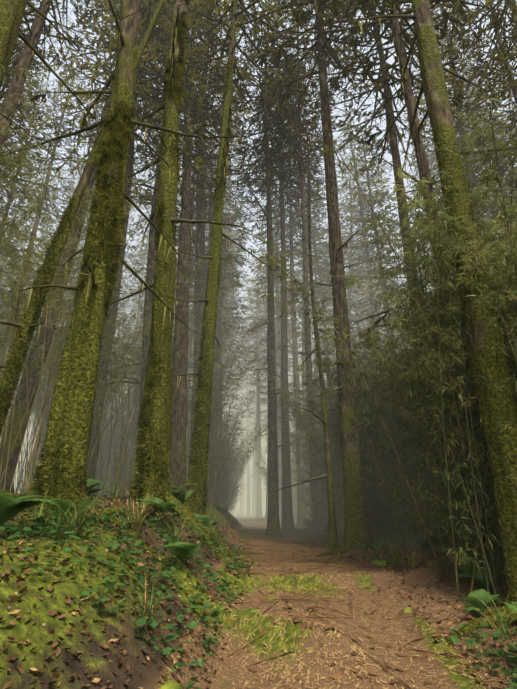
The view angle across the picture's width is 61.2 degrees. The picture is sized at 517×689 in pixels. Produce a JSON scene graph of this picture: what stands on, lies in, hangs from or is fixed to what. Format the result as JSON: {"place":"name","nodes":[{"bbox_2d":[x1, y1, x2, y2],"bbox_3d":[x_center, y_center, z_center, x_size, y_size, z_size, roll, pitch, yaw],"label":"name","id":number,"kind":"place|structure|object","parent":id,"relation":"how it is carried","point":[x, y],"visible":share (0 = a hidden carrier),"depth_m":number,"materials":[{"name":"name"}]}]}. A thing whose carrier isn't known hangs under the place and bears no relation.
{"place":"outdoors","nodes":[
{"label":"outdoors","id":0,"kind":"place"},
{"bbox_2d":[0,469,516,688],"bbox_3d":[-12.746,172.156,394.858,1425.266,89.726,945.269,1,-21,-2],"label":"ground","id":1,"kind":"structure","parent":0,"point":[251,529],"depth_m":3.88,"materials":[{"name":"brown soil"}]},
{"bbox_2d":[0,4,50,211],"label":"conifer","id":2,"kind":"object","parent":1,"relation":"on","point":[2,90],"visible":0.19,"depth_m":24.91,"materials":[{"name":"green plant"}]},
{"bbox_2d":[0,92,53,330],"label":"conifer","id":3,"kind":"object","parent":1,"relation":"on","point":[11,199],"visible":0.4,"depth_m":25.70,"materials":[{"name":"green plant"}]},
{"bbox_2d":[0,0,60,214],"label":"conifer","id":4,"kind":"object","parent":1,"relation":"on","point":[20,48],"visible":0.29,"depth_m":20.85,"materials":[{"name":"green plant"}]},
{"bbox_2d":[0,62,86,300],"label":"tree","id":5,"kind":"object","parent":1,"relation":"on","point":[68,111],"visible":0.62,"depth_m":10.39,"materials":[{"name":"green plant"}]},
{"bbox_2d":[0,4,87,241],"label":"tree","id":6,"kind":"object","parent":1,"relation":"on","point":[10,177],"visible":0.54,"depth_m":9.70,"materials":[{"name":"green plant"}]},
{"bbox_2d":[0,127,89,250],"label":"tree","id":7,"kind":"object","parent":1,"relation":"on","point":[30,213],"visible":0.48,"depth_m":12.32,"materials":[{"name":"green plant"}]},
{"bbox_2d":[0,60,90,373],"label":"conifer","id":8,"kind":"object","parent":1,"relation":"on","point":[64,147],"visible":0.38,"depth_m":36.02,"materials":[{"name":"green plant"}]},
{"bbox_2d":[0,6,94,351],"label":"tree","id":9,"kind":"object","parent":1,"relation":"on","point":[39,196],"visible":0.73,"depth_m":10.61,"materials":[{"name":"green plant"}]},
{"bbox_2d":[0,58,96,170],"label":"tree","id":10,"kind":"object","parent":1,"relation":"on","point":[25,146],"visible":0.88,"depth_m":8.79,"materials":[{"name":"green plant"}]},
{"bbox_2d":[0,0,107,142],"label":"tree","id":11,"kind":"object","parent":1,"relation":"on","point":[8,39],"visible":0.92,"depth_m":8.61,"materials":[{"name":"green plant"}]},
{"bbox_2d":[0,283,120,493],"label":"bamboo","id":12,"kind":"object","parent":1,"relation":"on","point":[34,416],"visible":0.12,"depth_m":16.13,"materials":[{"name":"green plant"}]},
{"bbox_2d":[0,218,131,492],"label":"bamboo","id":13,"kind":"object","parent":1,"relation":"on","point":[38,414],"visible":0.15,"depth_m":18.23,"materials":[{"name":"green plant"}]},
{"bbox_2d":[0,0,140,155],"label":"conifer","id":14,"kind":"object","parent":1,"relation":"on","point":[36,31],"visible":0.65,"depth_m":16.30,"materials":[{"name":"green plant"}]},
{"bbox_2d":[0,64,150,493],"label":"tree","id":15,"kind":"object","parent":1,"relation":"on","point":[25,276],"visible":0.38,"depth_m":12.30,"materials":[{"name":"green plant"}]},
{"bbox_2d":[0,0,165,433],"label":"tree","id":16,"kind":"object","parent":1,"relation":"on","point":[26,326],"visible":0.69,"depth_m":8.65,"materials":[{"name":"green plant"}]},
{"bbox_2d":[40,105,140,447],"bbox_3d":[-13.270,-6.846,34.891,6.956,36.889,7.370,12,-24,-29],"label":"conifer","id":17,"kind":"object","parent":1,"relation":"on","point":[64,192],"visible":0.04,"depth_m":36.53,"materials":[{"name":"green plant"}]},
{"bbox_2d":[0,47,197,494],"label":"tree","id":18,"kind":"object","parent":1,"relation":"on","point":[31,266],"visible":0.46,"depth_m":9.68,"materials":[{"name":"green plant"}]},
{"bbox_2d":[0,175,198,356],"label":"tree","id":19,"kind":"object","parent":1,"relation":"on","point":[17,305],"visible":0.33,"depth_m":12.22,"materials":[{"name":"green plant"}]},
{"bbox_2d":[0,0,201,492],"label":"conifer","id":20,"kind":"object","parent":1,"relation":"on","point":[30,377],"visible":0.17,"depth_m":14.77,"materials":[{"name":"green plant"}]},
{"bbox_2d":[2,241,202,494],"bbox_3d":[-7.994,0.845,19.043,10.342,11.904,6.993,10,-23,-24],"label":"bamboo","id":21,"kind":"object","parent":1,"relation":"on","point":[136,264],"visible":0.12,"depth_m":18.38,"materials":[{"name":"green plant"}]},
{"bbox_2d":[8,278,199,454],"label":"bamboo","id":22,"kind":"object","parent":1,"relation":"on","point":[98,373],"visible":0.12,"depth_m":16.73,"materials":[{"name":"green plant"}]},
{"bbox_2d":[94,398,136,497],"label":"bamboo","id":23,"kind":"object","parent":1,"relation":"on","point":[102,473],"visible":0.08,"depth_m":25.30,"materials":[{"name":"green plant"}]},
{"bbox_2d":[0,270,232,467],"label":"bamboo","id":24,"kind":"object","parent":1,"relation":"on","point":[101,366],"visible":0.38,"depth_m":15.99,"materials":[{"name":"green plant"}]},
{"bbox_2d":[52,2,183,496],"bbox_3d":[-6.409,-9.469,22.037,7.075,33.323,7.008,-15,-25,37],"label":"conifer","id":25,"kind":"object","parent":1,"relation":"on","point":[91,472],"visible":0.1,"depth_m":20.82,"materials":[{"name":"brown plant"}]},
{"bbox_2d":[101,412,136,497],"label":"bamboo","id":26,"kind":"object","parent":1,"relation":"on","point":[125,474],"visible":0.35,"depth_m":23.99,"materials":[{"name":"green plant"}]},
{"bbox_2d":[5,164,234,496],"bbox_3d":[-4.634,0.264,15.782,7.844,10.763,8.514,4,-22,-11],"label":"bamboo","id":27,"kind":"object","parent":1,"relation":"on","point":[123,397],"visible":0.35,"depth_m":14.43,"materials":[{"name":"green plant"}]},
{"bbox_2d":[111,239,147,422],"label":"conifer","id":28,"kind":"object","parent":1,"relation":"on","point":[138,315],"visible":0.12,"depth_m":47.09,"materials":[{"name":"green plant"}]},
{"bbox_2d":[38,0,224,474],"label":"tree","id":29,"kind":"object","parent":1,"relation":"on","point":[143,27],"visible":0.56,"depth_m":17.55,"materials":[{"name":"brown plant"}]},
{"bbox_2d":[18,0,254,529],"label":"tree","id":30,"kind":"object","parent":1,"relation":"on","point":[70,413],"visible":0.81,"depth_m":6.40,"materials":[{"name":"green plant"}]},
{"bbox_2d":[0,185,283,475],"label":"bamboo","id":31,"kind":"object","parent":1,"relation":"on","point":[133,337],"visible":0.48,"depth_m":13.66,"materials":[{"name":"green plant"}]},
{"bbox_2d":[96,322,191,494],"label":"bamboo","id":32,"kind":"object","parent":1,"relation":"on","point":[106,437],"visible":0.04,"depth_m":20.08,"materials":[{"name":"green plant"}]},
{"bbox_2d":[66,233,230,494],"bbox_3d":[-5.339,1.414,21.352,10.580,12.178,7.155,-11,-24,26],"label":"bamboo","id":33,"kind":"object","parent":1,"relation":"on","point":[126,458],"visible":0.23,"depth_m":19.65,"materials":[{"name":"green plant"}]},
{"bbox_2d":[122,174,178,426],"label":"conifer","id":34,"kind":"object","parent":1,"relation":"on","point":[141,260],"visible":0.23,"depth_m":43.65,"materials":[{"name":"green plant"}]},
{"bbox_2d":[58,319,245,496],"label":"bamboo","id":35,"kind":"object","parent":1,"relation":"on","point":[136,426],"visible":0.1,"depth_m":21.59,"materials":[{"name":"green plant"}]},
{"bbox_2d":[53,254,254,473],"bbox_3d":[-4.105,1.640,18.252,5.740,9.771,8.489,-15,-26,34],"label":"bamboo","id":36,"kind":"object","parent":1,"relation":"on","point":[172,348],"visible":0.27,"depth_m":18.07,"materials":[{"name":"green plant"}]},
{"bbox_2d":[96,3,218,475],"bbox_3d":[-4.605,-7.034,19.903,5.723,27.214,5.778,8,-23,-26],"label":"conifer","id":37,"kind":"object","parent":1,"relation":"on","point":[151,258],"visible":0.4,"depth_m":19.26,"materials":[{"name":"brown plant"}]},
{"bbox_2d":[20,200,303,495],"bbox_3d":[-3.920,0.225,17.330,10.286,11.839,6.956,16,-26,-35],"label":"bamboo","id":38,"kind":"object","parent":1,"relation":"on","point":[134,421],"visible":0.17,"depth_m":16.95,"materials":[{"name":"green plant"}]},
{"bbox_2d":[91,0,258,502],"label":"tree","id":39,"kind":"object","parent":1,"relation":"on","point":[163,285],"visible":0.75,"depth_m":8.70,"materials":[{"name":"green plant"}]},
{"bbox_2d":[136,126,238,461],"bbox_3d":[-4.238,-3.774,24.814,4.963,24.670,5.015,-13,-25,30],"label":"conifer","id":40,"kind":"object","parent":1,"relation":"on","point":[193,213],"visible":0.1,"depth_m":25.73,"materials":[{"name":"green plant"}]},
{"bbox_2d":[133,0,252,491],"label":"conifer","id":41,"kind":"object","parent":1,"relation":"on","point":[177,449],"visible":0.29,"depth_m":17.64,"materials":[{"name":"green plant"}]},
{"bbox_2d":[151,0,261,503],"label":"conifer","id":42,"kind":"object","parent":1,"relation":"on","point":[201,285],"visible":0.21,"depth_m":24.07,"materials":[{"name":"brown plant"}]},
{"bbox_2d":[105,233,307,510],"bbox_3d":[-1.452,1.081,17.389,7.551,10.360,8.195,-19,-28,40],"label":"bamboo","id":43,"kind":"object","parent":1,"relation":"on","point":[214,374],"visible":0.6,"depth_m":17.22,"materials":[{"name":"green plant"}]},
{"bbox_2d":[120,291,293,505],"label":"bamboo","id":44,"kind":"object","parent":1,"relation":"on","point":[223,385],"visible":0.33,"depth_m":22.51,"materials":[{"name":"green plant"}]},
{"bbox_2d":[139,321,279,470],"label":"bamboo","id":45,"kind":"object","parent":1,"relation":"on","point":[229,377],"visible":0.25,"depth_m":23.35,"materials":[{"name":"green plant"}]},
{"bbox_2d":[177,125,256,464],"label":"conifer","id":46,"kind":"object","parent":1,"relation":"on","point":[208,236],"visible":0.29,"depth_m":28.70,"materials":[{"name":"green plant"}]},
{"bbox_2d":[191,220,254,405],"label":"conifer","id":47,"kind":"object","parent":1,"relation":"on","point":[253,318],"visible":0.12,"depth_m":46.31,"materials":[{"name":"green plant"}]},
{"bbox_2d":[186,393,262,508],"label":"bamboo","id":48,"kind":"object","parent":1,"relation":"on","point":[235,467],"visible":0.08,"depth_m":30.57,"materials":[{"name":"green plant"}]},
{"bbox_2d":[180,59,272,504],"bbox_3d":[-3.073,-8.160,33.470,8.025,38.928,7.018,9,-23,-21],"label":"conifer","id":49,"kind":"object","parent":1,"relation":"on","point":[235,210],"visible":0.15,"depth_m":34.14,"materials":[{"name":"green plant"}]},
{"bbox_2d":[193,183,260,361],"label":"conifer","id":50,"kind":"object","parent":1,"relation":"on","point":[230,296],"visible":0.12,"depth_m":42.99,"materials":[{"name":"green plant"}]},
{"bbox_2d":[188,410,267,508],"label":"bamboo","id":51,"kind":"object","parent":1,"relation":"on","point":[225,472],"visible":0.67,"depth_m":23.75,"materials":[{"name":"green plant"}]},
{"bbox_2d":[152,229,313,505],"bbox_3d":[-1.456,1.636,19.602,8.638,10.920,7.959,-1,-21,2],"label":"bamboo","id":52,"kind":"object","parent":1,"relation":"on","point":[255,358],"visible":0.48,"depth_m":19.63,"materials":[{"name":"green plant"}]},
{"bbox_2d":[148,0,319,516],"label":"tree","id":53,"kind":"object","parent":1,"relation":"on","point":[210,300],"visible":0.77,"depth_m":15.68,"materials":[{"name":"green plant"}]},
{"bbox_2d":[187,318,280,502],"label":"bamboo","id":54,"kind":"object","parent":1,"relation":"on","point":[232,391],"visible":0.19,"depth_m":25.14,"materials":[{"name":"green plant"}]},
{"bbox_2d":[229,377,252,514],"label":"conifer","id":55,"kind":"object","parent":1,"relation":"on","point":[240,510],"visible":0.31,"depth_m":78.32,"materials":[{"name":"grey plant"}]},
{"bbox_2d":[227,335,255,514],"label":"conifer","id":56,"kind":"object","parent":1,"relation":"on","point":[243,424],"visible":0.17,"depth_m":82.47,"materials":[{"name":"grey plant"}]},
{"bbox_2d":[233,335,260,515],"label":"conifer","id":57,"kind":"object","parent":1,"relation":"on","point":[248,491],"visible":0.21,"depth_m":74.07,"materials":[{"name":"grey plant"}]},
{"bbox_2d":[233,264,266,517],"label":"conifer","id":58,"kind":"object","parent":1,"relation":"on","point":[256,360],"visible":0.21,"depth_m":65.53,"materials":[{"name":"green plant"}]},
{"bbox_2d":[240,313,266,516],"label":"conifer","id":59,"kind":"object","parent":1,"relation":"on","point":[255,401],"visible":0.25,"depth_m":65.57,"materials":[{"name":"grey plant"}]},
{"bbox_2d":[240,275,267,517],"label":"conifer","id":60,"kind":"object","parent":1,"relation":"on","point":[258,513],"visible":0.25,"depth_m":56.31,"materials":[{"name":"grey plant"}]},
{"bbox_2d":[240,349,267,516],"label":"conifer","id":61,"kind":"object","parent":1,"relation":"on","point":[253,500],"visible":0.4,"depth_m":68.99,"materials":[{"name":"grey plant"}]},
{"bbox_2d":[0,0,516,649],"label":"root moss","id":62,"kind":"object","parent":1,"relation":"on","point":[182,510],"visible":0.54,"depth_m":7.49,"materials":[{"name":"green plant"}]},
{"bbox_2d":[205,0,322,536],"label":"tree","id":63,"kind":"object","parent":1,"relation":"on","point":[273,526],"visible":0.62,"depth_m":23.28,"materials":[{"name":"brown plant"}]},
{"bbox_2d":[237,247,291,518],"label":"conifer","id":64,"kind":"object","parent":1,"relation":"on","point":[266,512],"visible":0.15,"depth_m":54.19,"materials":[{"name":"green plant"}]},
{"bbox_2d":[244,193,301,520],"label":"conifer","id":65,"kind":"object","parent":1,"relation":"on","point":[249,289],"visible":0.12,"depth_m":45.15,"materials":[{"name":"green plant"}]},
{"bbox_2d":[251,250,300,490],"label":"conifer","id":66,"kind":"object","parent":1,"relation":"on","point":[277,370],"visible":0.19,"depth_m":48.93,"materials":[{"name":"green plant"}]},
{"bbox_2d":[255,296,301,520],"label":"conifer","id":67,"kind":"object","parent":1,"relation":"on","point":[279,434],"visible":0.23,"depth_m":40.63,"materials":[{"name":"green plant"}]},
{"bbox_2d":[233,40,330,530],"bbox_3d":[1.506,-7.553,27.622,6.914,36.004,6.839,-17,-27,37],"label":"tree","id":68,"kind":"object","parent":1,"relation":"on","point":[287,523],"visible":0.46,"depth_m":26.77,"materials":[{"name":"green plant"}]},
{"bbox_2d":[248,202,318,522],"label":"conifer","id":69,"kind":"object","parent":1,"relation":"on","point":[278,323],"visible":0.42,"depth_m":37.32,"materials":[{"name":"green plant"}]},
{"bbox_2d":[160,530,412,688],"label":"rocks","id":70,"kind":"object","parent":1,"relation":"on","point":[170,684],"visible":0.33,"depth_m":4.59,"materials":[{"name":"green stone"}]},
{"bbox_2d":[239,358,343,534],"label":"bamboo","id":71,"kind":"object","parent":1,"relation":"on","point":[320,517],"visible":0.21,"depth_m":18.86,"materials":[{"name":"green plant"}]},
{"bbox_2d":[252,69,343,527],"bbox_3d":[2.876,-7.048,31.855,6.822,38.002,6.703,1,-21,-2],"label":"tree","id":72,"kind":"object","parent":1,"relation":"on","point":[300,507],"visible":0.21,"depth_m":30.88,"materials":[{"name":"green plant"}]},
{"bbox_2d":[246,0,357,533],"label":"tree","id":73,"kind":"object","parent":1,"relation":"on","point":[313,127],"visible":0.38,"depth_m":26.56,"materials":[{"name":"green plant"}]},
{"bbox_2d":[271,91,338,549],"bbox_3d":[1.594,-2.441,14.316,1.691,17.001,3.853,-10,-24,24],"label":"tree","id":74,"kind":"object","parent":1,"relation":"on","point":[333,540],"visible":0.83,"depth_m":12.43,"materials":[{"name":"brown plant"}]},
{"bbox_2d":[273,149,339,518],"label":"conifer","id":75,"kind":"object","parent":1,"relation":"on","point":[325,244],"visible":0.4,"depth_m":34.95,"materials":[{"name":"green plant"}]},
{"bbox_2d":[290,203,332,433],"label":"conifer","id":76,"kind":"object","parent":1,"relation":"on","point":[316,366],"visible":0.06,"depth_m":52.48,"materials":[{"name":"green plant"}]},
{"bbox_2d":[218,0,414,551],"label":"tree","id":77,"kind":"object","parent":1,"relation":"on","point":[356,529],"visible":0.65,"depth_m":14.41,"materials":[{"name":"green plant"}]},
{"bbox_2d":[287,213,356,386],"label":"conifer","id":78,"kind":"object","parent":1,"relation":"on","point":[321,297],"visible":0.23,"depth_m":35.24,"materials":[{"name":"green plant"}]},
{"bbox_2d":[279,380,364,533],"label":"bamboo","id":79,"kind":"object","parent":1,"relation":"on","point":[291,408],"visible":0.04,"depth_m":17.27,"materials":[{"name":"green plant"}]},
{"bbox_2d":[282,368,377,535],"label":"bamboo","id":80,"kind":"object","parent":1,"relation":"on","point":[340,520],"visible":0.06,"depth_m":16.11,"materials":[{"name":"green plant"}]},
{"bbox_2d":[275,364,411,541],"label":"bamboo","id":81,"kind":"object","parent":1,"relation":"on","point":[308,395],"depth_m":18.15,"materials":[{"name":"green plant"}]},
{"bbox_2d":[269,342,422,546],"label":"bamboo","id":82,"kind":"object","parent":1,"relation":"on","point":[332,433],"visible":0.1,"depth_m":14.91,"materials":[{"name":"green plant"}]},
{"bbox_2d":[319,170,380,361],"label":"conifer","id":83,"kind":"object","parent":1,"relation":"on","point":[362,273],"visible":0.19,"depth_m":49.18,"materials":[{"name":"green plant"}]},
{"bbox_2d":[317,110,405,351],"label":"conifer","id":84,"kind":"object","parent":1,"relation":"on","point":[349,204],"visible":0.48,"depth_m":43.17,"materials":[{"name":"green plant"}]},
{"bbox_2d":[299,329,423,548],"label":"bamboo","id":85,"kind":"object","parent":1,"relation":"on","point":[332,375],"visible":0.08,"depth_m":14.11,"materials":[{"name":"green plant"}]},
{"bbox_2d":[295,288,430,548],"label":"bamboo","id":86,"kind":"object","parent":1,"relation":"on","point":[303,353],"visible":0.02,"depth_m":14.82,"materials":[{"name":"green plant"}]},
{"bbox_2d":[303,322,435,549],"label":"bamboo","id":87,"kind":"object","parent":1,"relation":"on","point":[372,508],"visible":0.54,"depth_m":12.19,"materials":[{"name":"green plant"}]},
{"bbox_2d":[234,94,516,606],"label":"bamboo","id":88,"kind":"object","parent":1,"relation":"on","point":[483,505],"visible":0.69,"depth_m":6.68,"materials":[{"name":"green plant"}]},
{"bbox_2d":[314,280,438,550],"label":"bamboo","id":89,"kind":"object","parent":1,"relation":"on","point":[382,400],"visible":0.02,"depth_m":13.55,"materials":[{"name":"green plant"}]},
{"bbox_2d":[322,324,440,548],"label":"bamboo","id":90,"kind":"object","parent":1,"relation":"on","point":[387,446],"visible":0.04,"depth_m":12.85,"materials":[{"name":"green plant"}]},
{"bbox_2d":[340,122,424,353],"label":"conifer","id":91,"kind":"object","parent":1,"relation":"on","point":[367,255],"visible":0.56,"depth_m":32.87,"materials":[{"name":"green plant"}]},
{"bbox_2d":[288,0,479,551],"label":"tree","id":92,"kind":"object","parent":1,"relation":"on","point":[389,111],"visible":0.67,"depth_m":16.87,"materials":[{"name":"green plant"}]},
{"bbox_2d":[255,185,516,552],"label":"bamboo","id":93,"kind":"object","parent":1,"relation":"on","point":[412,332],"visible":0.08,"depth_m":9.90,"materials":[{"name":"green plant"}]},
{"bbox_2d":[276,0,513,554],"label":"tree","id":94,"kind":"object","parent":1,"relation":"on","point":[397,30],"visible":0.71,"depth_m":13.36,"materials":[{"name":"green plant"}]},
{"bbox_2d":[369,237,471,546],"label":"bamboo","id":95,"kind":"object","parent":1,"relation":"on","point":[383,393],"visible":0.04,"depth_m":10.69,"materials":[{"name":"green plant"}]},
{"bbox_2d":[325,164,516,520],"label":"bamboo","id":96,"kind":"object","parent":1,"relation":"on","point":[351,284],"visible":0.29,"depth_m":7.07,"materials":[{"name":"green plant"}]},
{"bbox_2d":[360,259,497,545],"bbox_3d":[5.729,1.839,9.857,5.751,6.149,5.340,3,-21,-8],"label":"bamboo","id":97,"kind":"object","parent":1,"relation":"on","point":[417,380],"visible":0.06,"depth_m":9.86,"materials":[{"name":"green plant"}]},
{"bbox_2d":[343,0,516,624],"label":"tree","id":98,"kind":"object","parent":1,"relation":"on","point":[496,409],"visible":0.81,"depth_m":6.54,"materials":[{"name":"green plant"}]},
{"bbox_2d":[344,212,516,589],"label":"bamboo","id":99,"kind":"object","parent":1,"relation":"on","point":[398,412],"visible":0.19,"depth_m":7.61,"materials":[{"name":"green plant"}]},
{"bbox_2d":[389,2,516,251],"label":"conifer","id":100,"kind":"object","parent":1,"relation":"on","point":[463,131],"visible":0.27,"depth_m":27.40,"materials":[{"name":"green plant"}]},
{"bbox_2d":[392,173,516,315],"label":"bamboo","id":101,"kind":"object","parent":1,"relation":"on","point":[435,197],"visible":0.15,"depth_m":7.79,"materials":[{"name":"green plant"}]},
{"bbox_2d":[406,195,516,427],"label":"bamboo","id":102,"kind":"object","parent":1,"relation":"on","point":[417,225],"visible":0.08,"depth_m":7.47,"materials":[{"name":"green plant"}]},
{"bbox_2d":[408,73,516,247],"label":"conifer","id":103,"kind":"object","parent":1,"relation":"on","point":[431,158],"visible":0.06,"depth_m":36.96,"materials":[{"name":"green plant"}]},
{"bbox_2d":[410,0,516,201],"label":"conifer","id":104,"kind":"object","parent":1,"relation":"on","point":[504,55],"visible":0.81,"depth_m":13.28,"materials":[{"name":"green plant"}]},
{"bbox_2d":[438,71,516,249],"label":"conifer","id":105,"kind":"object","parent":1,"relation":"on","point":[514,176],"visible":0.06,"depth_m":30.43,"materials":[{"name":"green plant"}]},
{"bbox_2d":[447,0,516,225],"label":"conifer","id":106,"kind":"object","parent":1,"relation":"on","point":[498,38],"visible":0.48,"depth_m":19.94,"materials":[{"name":"green plant"}]},
{"bbox_2d":[456,118,516,252],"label":"bamboo","id":107,"kind":"object","parent":1,"relation":"on","point":[475,143],"visible":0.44,"depth_m":7.40,"materials":[{"name":"green plant"}]},
{"bbox_2d":[0,0,516,513],"label":"sky","id":108,"kind":"structure","parent":0,"point":[72,16],"materials":[{"name":"white"}]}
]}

